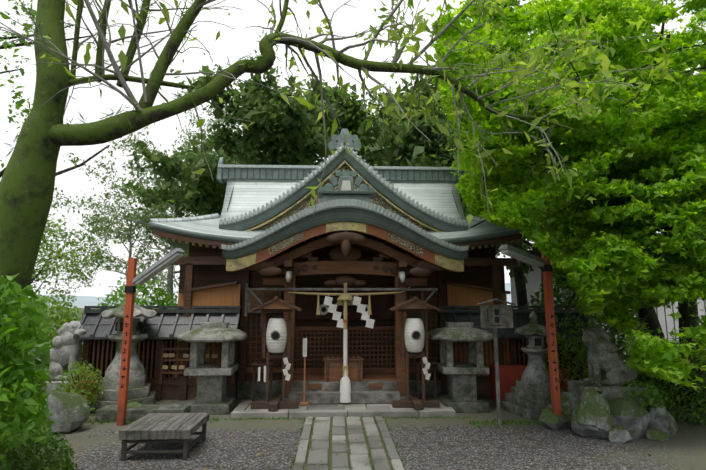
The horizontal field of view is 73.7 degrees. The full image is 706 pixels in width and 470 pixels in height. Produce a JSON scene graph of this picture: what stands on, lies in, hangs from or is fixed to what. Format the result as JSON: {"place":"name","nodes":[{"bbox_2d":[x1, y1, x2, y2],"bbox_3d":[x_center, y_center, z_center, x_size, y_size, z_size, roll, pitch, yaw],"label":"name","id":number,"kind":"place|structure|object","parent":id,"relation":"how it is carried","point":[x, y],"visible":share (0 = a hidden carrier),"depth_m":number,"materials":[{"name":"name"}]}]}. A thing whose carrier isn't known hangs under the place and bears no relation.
{"place":"outdoors","nodes":[
{"label":"outdoors","id":0,"kind":"place"},
{"bbox_2d":[28,283,510,307],"bbox_3d":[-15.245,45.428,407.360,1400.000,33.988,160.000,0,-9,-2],"label":"distant hill","id":1,"kind":"structure","parent":0,"point":[81,301],"depth_m":387.11,"materials":[{"name":"grey"}]},
{"bbox_2d":[217,157,466,214],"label":"roof ridge","id":2,"kind":"structure","parent":0,"point":[297,172],"depth_m":10.86,"materials":[{"name":"grey metal"}]},
{"bbox_2d":[0,0,705,300],"label":"sky","id":3,"kind":"structure","parent":0,"point":[238,42],"materials":[{"name":"white"}]},
{"bbox_2d":[5,308,705,469],"bbox_3d":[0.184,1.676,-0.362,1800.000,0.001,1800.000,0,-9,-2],"label":"ground","id":4,"kind":"structure","parent":0,"point":[580,451],"depth_m":5.73,"materials":[{"name":"grey gravel"}]},
{"bbox_2d":[0,450,11,469],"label":"shrub","id":5,"kind":"object","parent":4,"relation":"on","point":[4,466],"visible":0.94,"depth_m":3.54,"materials":[{"name":"green plant"}]},
{"bbox_2d":[0,271,56,459],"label":"shrub","id":6,"kind":"object","parent":4,"relation":"on","point":[22,396],"depth_m":3.12,"materials":[{"name":"green plant"}]},
{"bbox_2d":[0,426,77,469],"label":"bush","id":7,"kind":"object","parent":4,"relation":"on","point":[49,459],"depth_m":4.41,"materials":[{"name":"green plant"}]},
{"bbox_2d":[0,0,109,177],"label":"tree","id":8,"kind":"object","parent":4,"relation":"on","point":[19,103],"depth_m":7.15,"materials":[{"name":"green plant"}]},
{"bbox_2d":[31,392,94,427],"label":"ferns","id":9,"kind":"object","parent":4,"relation":"on","point":[75,393],"visible":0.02,"depth_m":7.06,"materials":[{"name":"green plant"}]},
{"bbox_2d":[31,213,116,305],"bbox_3d":[-10.648,1.594,15.906,5.868,4.980,5.288,0,-9,-2],"label":"tree","id":10,"kind":"object","parent":4,"relation":"on","point":[60,254],"depth_m":15.76,"materials":[{"name":"green plant"}]},
{"bbox_2d":[64,373,90,393],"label":"shrub stems","id":11,"kind":"object","parent":4,"relation":"on","point":[76,383],"visible":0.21,"depth_m":7.55,"materials":[{"name":"green plant"}]},
{"bbox_2d":[44,391,145,433],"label":"rocks","id":12,"kind":"object","parent":4,"relation":"on","point":[70,411],"visible":0.46,"depth_m":6.40,"materials":[{"name":"grey stone"}]},
{"bbox_2d":[29,321,86,380],"bbox_3d":[-5.304,2.084,8.540,0.991,1.045,0.594,0,-9,-2],"label":"guardian lion statue","id":13,"kind":"object","parent":12,"relation":"on","point":[66,351],"visible":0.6,"depth_m":8.38,"materials":[{"name":"stone"}]},
{"bbox_2d":[34,377,94,400],"bbox_3d":[-5.253,2.787,8.422,1.129,0.400,0.867,0,-9,-2],"label":"statue pedestal","id":14,"kind":"object","parent":12,"relation":"on","point":[53,385],"depth_m":8.09,"materials":[{"name":"grey stone"}]},
{"bbox_2d":[50,358,104,404],"bbox_3d":[-4.409,2.365,7.563,0.821,0.751,0.793,0,-9,-2],"label":"shrub","id":15,"kind":"object","parent":12,"relation":"on","point":[77,372],"visible":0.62,"depth_m":7.52,"materials":[{"name":"green plant"}]},
{"bbox_2d":[66,365,100,400],"bbox_3d":[-4.339,2.381,7.537,0.539,0.596,0.562,0,-9,-2],"label":"shrub","id":16,"kind":"object","parent":12,"relation":"on","point":[77,385],"visible":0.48,"depth_m":7.50,"materials":[{"name":"green plant"}]},
{"bbox_2d":[52,172,187,305],"bbox_3d":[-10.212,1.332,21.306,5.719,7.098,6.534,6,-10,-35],"label":"tree","id":17,"kind":"object","parent":4,"relation":"on","point":[130,249],"visible":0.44,"depth_m":20.68,"materials":[{"name":"green plant"}]},
{"bbox_2d":[91,294,156,412],"bbox_3d":[-3.917,1.941,8.165,1.111,1.998,1.089,0,-9,-2],"label":"tall stone lantern","id":18,"kind":"object","parent":4,"relation":"on","point":[139,389],"visible":0.75,"depth_m":7.93,"materials":[{"name":"stone"}]},
{"bbox_2d":[95,404,190,420],"bbox_3d":[-3.207,2.732,7.244,1.300,0.160,0.400,0,-9,-2],"label":"stone base","id":19,"kind":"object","parent":4,"relation":"on","point":[107,412],"depth_m":7.07,"materials":[{"name":"stone"}]},
{"bbox_2d":[116,248,184,425],"bbox_3d":[-2.968,1.471,6.863,0.959,2.542,0.169,-3,-9,18],"label":"lamp post","id":20,"kind":"object","parent":4,"relation":"on","point":[157,267],"visible":1,"depth_m":6.94,"materials":[{"name":"wood"}]},
{"bbox_2d":[61,128,239,308],"bbox_3d":[-8.073,-0.167,20.174,9.937,9.728,7.039,0,-9,-2],"label":"pale tree","id":21,"kind":"object","parent":4,"relation":"on","point":[170,273],"visible":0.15,"depth_m":19.52,"materials":[{"name":"green plant"}]},
{"bbox_2d":[51,125,257,261],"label":"pale tree leaves","id":22,"kind":"object","parent":21,"relation":"attached to","point":[127,232],"visible":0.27,"depth_m":19.62,"materials":[{"name":"green plant"}]},
{"bbox_2d":[119,198,187,286],"bbox_3d":[-7.960,1.192,22.634,5.650,7.760,6.691,0,-9,-2],"label":"tree foliage","id":23,"kind":"object","parent":4,"relation":"on","point":[164,243],"visible":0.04,"depth_m":22.27,"materials":[{"name":"green plant"}]},
{"bbox_2d":[109,176,197,265],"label":"pale tree leaves","id":24,"kind":"object","parent":23,"relation":"on","point":[161,242],"visible":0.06,"depth_m":21.51,"materials":[{"name":"green plant"}]},
{"bbox_2d":[73,306,241,400],"bbox_3d":[-3.554,2.172,8.711,2.890,1.702,0.640,0,-9,-2],"label":"fence","id":25,"kind":"object","parent":4,"relation":"on","point":[166,327],"visible":0.58,"depth_m":8.69,"materials":[{"name":"wood"}]},
{"bbox_2d":[159,344,235,383],"bbox_3d":[-2.846,2.362,8.623,1.350,0.700,0.101,0,-9,-2],"label":"ema rack","id":26,"kind":"object","parent":25,"relation":"attached to","point":[162,360],"visible":0.52,"depth_m":8.61,"materials":[{"name":"brown wood"}]},
{"bbox_2d":[119,413,209,460],"bbox_3d":[-2.235,2.408,5.660,0.780,0.332,0.860,0,-9,-2],"label":"bench","id":27,"kind":"object","parent":4,"relation":"on","point":[178,427],"visible":1,"depth_m":5.33,"materials":[{"name":"grey wood"}]},
{"bbox_2d":[141,90,239,271],"bbox_3d":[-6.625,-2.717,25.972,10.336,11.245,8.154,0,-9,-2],"label":"pale tree leaves","id":28,"kind":"object","parent":4,"relation":"on","point":[204,129],"depth_m":25.59,"materials":[{"name":"green plant"}]},
{"bbox_2d":[177,322,247,414],"bbox_3d":[-2.347,2.188,7.884,1.056,1.425,1.056,0,-9,-2],"label":"stone lantern","id":29,"kind":"object","parent":4,"relation":"on","point":[211,398],"visible":0.96,"depth_m":7.62,"materials":[{"name":"stone"}]},
{"bbox_2d":[108,50,344,216],"bbox_3d":[-3.758,-1.209,19.353,9.781,11.557,9.545,0,-9,-2],"label":"evergreen","id":30,"kind":"object","parent":4,"relation":"on","point":[266,123],"depth_m":17.42,"materials":[{"name":"green plant"}]},
{"bbox_2d":[113,60,339,217],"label":"evergreen leaves","id":31,"kind":"object","parent":30,"relation":"attached to","point":[195,198],"visible":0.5,"depth_m":17.59,"materials":[{"name":"green plant"}]},
{"bbox_2d":[4,0,477,278],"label":"tree epiphytes","id":32,"kind":"object","parent":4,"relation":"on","point":[259,58],"visible":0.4,"depth_m":4.33,"materials":[{"name":"green plant"}]},
{"bbox_2d":[85,415,543,469],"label":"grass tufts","id":33,"kind":"object","parent":4,"relation":"on","point":[511,421],"visible":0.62,"depth_m":6.90,"materials":[{"name":"green plant"}]},
{"bbox_2d":[0,0,675,374],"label":"tree","id":34,"kind":"object","parent":4,"relation":"on","point":[27,183],"depth_m":4.31,"materials":[{"name":"green plant"}]},
{"bbox_2d":[175,242,510,397],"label":"shrine walls","id":35,"kind":"structure","parent":4,"relation":"on","point":[217,285],"depth_m":9.16,"materials":[{"name":"brown wood"}]},
{"bbox_2d":[258,333,266,381],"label":"paper notices","id":36,"kind":"object","parent":35,"relation":"attached to","point":[264,371],"visible":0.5,"depth_m":7.60,"materials":[{"name":"white paper"}]},
{"bbox_2d":[148,213,521,252],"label":"roof","id":37,"kind":"structure","parent":35,"relation":"on","point":[204,227],"depth_m":9.06,"materials":[{"name":"grey metal"}]},
{"bbox_2d":[151,229,525,400],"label":"roof eaves","id":38,"kind":"object","parent":35,"relation":"attached to","point":[191,263],"visible":0.33,"depth_m":8.94,"materials":[{"name":"wood"}]},
{"bbox_2d":[220,179,465,219],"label":"roof","id":39,"kind":"structure","parent":35,"relation":"on","point":[248,195],"depth_m":10.65,"materials":[{"name":"metal"}]},
{"bbox_2d":[219,128,467,231],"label":"roof gable","id":40,"kind":"structure","parent":39,"relation":"attached to","point":[336,142],"depth_m":9.39,"materials":[{"name":"metal"}]},
{"bbox_2d":[219,142,467,226],"bbox_3d":[-0.198,-0.886,10.297,4.900,1.720,1.900,0,-9,-2],"label":"gable roof edge","id":41,"kind":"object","parent":39,"relation":"on","point":[326,165],"depth_m":9.36,"materials":[{"name":"metal"}]},
{"bbox_2d":[294,326,394,373],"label":"lattice doors","id":42,"kind":"structure","parent":35,"relation":"in","point":[310,370],"depth_m":9.05,"materials":[{"name":"brown wood"}]},
{"bbox_2d":[245,245,444,400],"bbox_3d":[-0.136,1.455,8.286,4.110,2.805,0.948,0,-9,-2],"label":"porch frame","id":43,"kind":"object","parent":35,"relation":"attached to","point":[399,270],"visible":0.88,"depth_m":8.27,"materials":[{"name":"brown wood"}]},
{"bbox_2d":[221,199,468,259],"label":"curved roof","id":44,"kind":"structure","parent":35,"relation":"on","point":[348,210],"depth_m":7.90,"materials":[{"name":"grey metal"}]},
{"bbox_2d":[226,221,463,272],"bbox_3d":[-0.118,0.194,7.974,3.980,0.869,0.098,0,-9,-2],"label":"curved bargeboard","id":45,"kind":"object","parent":44,"relation":"attached to","point":[395,239],"visible":0.94,"depth_m":7.95,"materials":[{"name":"brown wood"}]},
{"bbox_2d":[317,170,374,202],"bbox_3d":[-0.120,-0.784,8.170,0.980,0.670,0.380,0,-9,-2],"label":"gable ornament","id":46,"kind":"object","parent":44,"relation":"on","point":[346,190],"visible":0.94,"depth_m":8.10,"materials":[{"name":"grey metal"}]},
{"bbox_2d":[256,228,433,272],"bbox_3d":[-0.144,0.330,8.662,3.100,0.750,1.537,0,-9,-2],"label":"shrine karahafu","id":47,"kind":"object","parent":35,"relation":"attached to","point":[345,239],"visible":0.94,"depth_m":8.26,"materials":[{"name":"brown wood"}]},
{"bbox_2d":[295,291,394,318],"bbox_3d":[-0.150,1.285,8.689,1.960,0.550,0.832,0,-9,-2],"label":"shrine curtain","id":48,"kind":"object","parent":35,"relation":"attached to","point":[381,305],"visible":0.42,"depth_m":9.08,"materials":[{"name":"fabric"}]},
{"bbox_2d":[337,283,353,402],"bbox_3d":[-0.129,1.808,8.034,0.300,1.982,0.247,0,-9,-2],"label":"bell rope","id":49,"kind":"object","parent":35,"relation":"attached to","point":[345,388],"visible":1,"depth_m":7.98,"materials":[{"name":"fabric"}]},
{"bbox_2d":[288,286,410,327],"bbox_3d":[-0.050,1.252,8.192,2.164,0.741,0.080,0,-9,-2],"label":"shimenawa rope","id":50,"kind":"object","parent":35,"relation":"attached to","point":[332,308],"visible":0.96,"depth_m":8.18,"materials":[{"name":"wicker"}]},
{"bbox_2d":[231,399,455,418],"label":"stone platform","id":51,"kind":"structure","parent":4,"relation":"on","point":[243,410],"depth_m":7.27,"materials":[{"name":"grey stone"}]},
{"bbox_2d":[251,362,274,400],"bbox_3d":[-1.556,2.528,8.096,0.360,0.645,0.300,0,-9,-2],"label":"side table","id":52,"kind":"object","parent":51,"relation":"on","point":[253,364],"visible":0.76,"depth_m":8.07,"materials":[{"name":"brown wood"}]},
{"bbox_2d":[250,296,302,410],"bbox_3d":[-1.246,1.887,7.647,0.814,1.760,0.600,0,-9,-2],"label":"lantern stand","id":53,"kind":"object","parent":51,"relation":"on","point":[275,337],"visible":1,"depth_m":7.57,"materials":[{"name":"brown wood"}]},
{"bbox_2d":[300,338,307,404],"bbox_3d":[-0.804,2.264,7.830,0.120,1.070,0.120,0,-9,-2],"label":"signpost","id":54,"kind":"object","parent":51,"relation":"on","point":[304,356],"visible":0.93,"depth_m":7.84,"materials":[{"name":"brown wood"}]},
{"bbox_2d":[288,373,399,403],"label":"stone steps","id":55,"kind":"structure","parent":51,"relation":"on","point":[376,388],"depth_m":8.00,"materials":[{"name":"grey stone"}]},
{"bbox_2d":[323,356,363,381],"bbox_3d":[-0.171,2.431,8.274,0.740,0.560,0.420,0,-9,-2],"label":"offering box","id":56,"kind":"object","parent":55,"relation":"on","point":[333,368],"visible":0.73,"depth_m":8.11,"materials":[{"name":"brown wood"}]},
{"bbox_2d":[388,296,440,409],"bbox_3d":[1.013,1.900,7.731,0.814,1.760,0.600,0,-9,-2],"label":"paper lantern stand","id":57,"kind":"object","parent":51,"relation":"on","point":[412,333],"visible":1,"depth_m":7.65,"materials":[{"name":"brown wood"}]},
{"bbox_2d":[414,361,437,399],"bbox_3d":[1.282,2.544,8.202,0.360,0.645,0.300,0,-9,-2],"label":"side table","id":58,"kind":"object","parent":51,"relation":"on","point":[434,363],"visible":0.67,"depth_m":8.17,"materials":[{"name":"brown wood"}]},
{"bbox_2d":[293,416,404,469],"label":"stone path","id":59,"kind":"structure","parent":4,"relation":"on","point":[320,445],"depth_m":5.69,"materials":[{"name":"grey stone"}]},
{"bbox_2d":[304,418,392,469],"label":"path joints","id":60,"kind":"object","parent":59,"relation":"on","point":[330,449],"depth_m":5.76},
{"bbox_2d":[28,417,700,469],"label":"fallen leaves","id":61,"kind":"object","parent":4,"relation":"on","point":[364,437],"visible":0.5,"depth_m":5.78,"materials":[{"name":"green plant"}]},
{"bbox_2d":[428,322,493,412],"bbox_3d":[1.841,2.209,8.020,1.056,1.425,1.056,0,-9,-2],"label":"stone lantern","id":62,"kind":"object","parent":4,"relation":"on","point":[461,397],"visible":0.92,"depth_m":7.75,"materials":[{"name":"stone"}]},
{"bbox_2d":[346,0,618,247],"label":"tree","id":63,"kind":"object","parent":4,"relation":"on","point":[395,97],"depth_m":22.47,"materials":[{"name":"green plant"}]},
{"bbox_2d":[477,298,515,425],"bbox_3d":[2.135,1.844,6.902,0.561,1.816,0.143,0,-9,-2],"label":"wooden signpost","id":64,"kind":"object","parent":4,"relation":"on","point":[494,317],"visible":0.98,"depth_m":6.97,"materials":[{"name":"grey wood"}]},
{"bbox_2d":[437,306,588,397],"bbox_3d":[3.052,2.208,8.957,2.850,1.702,0.640,0,-9,-2],"label":"fence","id":65,"kind":"object","parent":4,"relation":"on","point":[517,354],"visible":0.33,"depth_m":8.95,"materials":[{"name":"wood"}]},
{"bbox_2d":[498,244,561,415],"bbox_3d":[2.500,1.428,6.582,0.978,2.545,0.169,5,-10,-30],"label":"lamp post","id":66,"kind":"object","parent":4,"relation":"on","point":[543,263],"visible":1,"depth_m":6.72,"materials":[{"name":"wood"}]},
{"bbox_2d":[490,365,569,399],"bbox_3d":[3.245,2.721,8.655,1.320,0.600,0.450,0,-9,-2],"label":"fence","id":67,"kind":"object","parent":4,"relation":"on","point":[509,375],"visible":0.19,"depth_m":8.45,"materials":[{"name":"red wood"}]},
{"bbox_2d":[500,311,565,419],"bbox_3d":[3.003,2.066,7.731,0.897,1.622,0.897,2,-9,-13],"label":"tall stone lantern","id":68,"kind":"object","parent":4,"relation":"on","point":[528,396],"visible":0.9,"depth_m":7.56,"materials":[{"name":"stone"}]},
{"bbox_2d":[430,0,705,405],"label":"maple","id":69,"kind":"object","parent":4,"relation":"on","point":[601,243],"depth_m":5.83,"materials":[{"name":"green plant"}]},
{"bbox_2d":[558,338,580,379],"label":"shrub stems","id":70,"kind":"object","parent":4,"relation":"on","point":[579,373],"visible":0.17,"depth_m":8.64,"materials":[{"name":"green plant"}]},
{"bbox_2d":[527,311,626,391],"bbox_3d":[4.133,2.181,8.696,1.794,1.562,1.641,0,-9,-2],"label":"shrub","id":71,"kind":"object","parent":4,"relation":"on","point":[580,351],"visible":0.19,"depth_m":8.40,"materials":[{"name":"green plant"}]},
{"bbox_2d":[522,275,664,368],"bbox_3d":[5.341,2.018,10.997,3.412,2.703,3.326,0,-9,-2],"label":"shrub","id":72,"kind":"object","parent":4,"relation":"on","point":[567,298],"depth_m":10.47,"materials":[{"name":"green plant"}]},
{"bbox_2d":[510,252,705,360],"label":"store house","id":73,"kind":"structure","parent":4,"relation":"on","point":[668,323],"depth_m":13.62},
{"bbox_2d":[539,388,677,443],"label":"rocks","id":74,"kind":"object","parent":4,"relation":"on","point":[593,412],"visible":0.83,"depth_m":6.16,"materials":[{"name":"grey stone"}]},
{"bbox_2d":[582,326,636,385],"bbox_3d":[3.765,1.769,6.956,0.801,0.836,0.481,0,-9,-2],"label":"guardian lion statue","id":75,"kind":"object","parent":74,"relation":"on","point":[607,365],"visible":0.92,"depth_m":6.81,"materials":[{"name":"stone"}]},
{"bbox_2d":[567,380,651,403],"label":"stone slab","id":76,"kind":"structure","parent":74,"relation":"on","point":[579,388],"depth_m":6.57,"materials":[{"name":"grey stone"}]},
{"bbox_2d":[619,380,672,409],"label":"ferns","id":77,"kind":"object","parent":74,"relation":"on","point":[650,401],"visible":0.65,"depth_m":6.45,"materials":[{"name":"green plant"}]},
{"bbox_2d":[633,337,705,425],"bbox_3d":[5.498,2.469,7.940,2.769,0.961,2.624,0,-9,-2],"label":"hedge","id":78,"kind":"object","parent":4,"relation":"on","point":[641,377],"depth_m":7.18,"materials":[{"name":"green plant"}]},
{"bbox_2d":[301,72,527,250],"bbox_3d":[2.579,-1.672,24.916,14.413,14.108,11.476,0,-9,-2],"label":"tree","id":79,"kind":"object","parent":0,"point":[343,93],"depth_m":24.18,"materials":[{"name":"green plant"}]},
{"bbox_2d":[362,63,499,255],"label":"tree leaves","id":80,"kind":"object","parent":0,"point":[396,142],"depth_m":16.88,"materials":[{"name":"green plant"}]},
{"bbox_2d":[434,130,558,304],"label":"tree leaves","id":81,"kind":"object","parent":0,"point":[450,141],"depth_m":15.20,"materials":[{"name":"green plant"}]},
{"bbox_2d":[368,65,662,257],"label":"tree leaves","id":82,"kind":"object","parent":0,"point":[406,159],"visible":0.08,"depth_m":16.94,"materials":[{"name":"green plant"}]},
{"bbox_2d":[503,13,705,278],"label":"tree leaves","id":83,"kind":"object","parent":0,"point":[511,274],"depth_m":17.00,"materials":[{"name":"green plant"}]},
{"bbox_2d":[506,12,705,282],"bbox_3d":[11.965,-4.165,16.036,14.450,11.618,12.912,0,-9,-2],"label":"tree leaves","id":84,"kind":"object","parent":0,"point":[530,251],"depth_m":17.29,"materials":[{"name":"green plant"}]},
{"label":"shrub stems","id":85,"kind":"object","parent":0,"visible":0},
{"bbox_2d":[20,291,83,364],"bbox_3d":[-6.508,2.075,9.610,2.653,1.861,2.790,4,-9,-24],"label":"shrub","id":86,"kind":"object","parent":85,"relation":"attached to","point":[52,316],"visible":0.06,"depth_m":9.61,"materials":[{"name":"green plant"}]},
{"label":"shrub stems","id":87,"kind":"object","parent":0,"visible":0},
{"bbox_2d":[82,268,177,352],"bbox_3d":[-4.498,1.891,10.134,2.321,2.387,2.511,0,-9,-2],"label":"shrub","id":88,"kind":"object","parent":87,"relation":"attached to","point":[144,291],"visible":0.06,"depth_m":10.09,"materials":[{"name":"green plant"}]}
]}

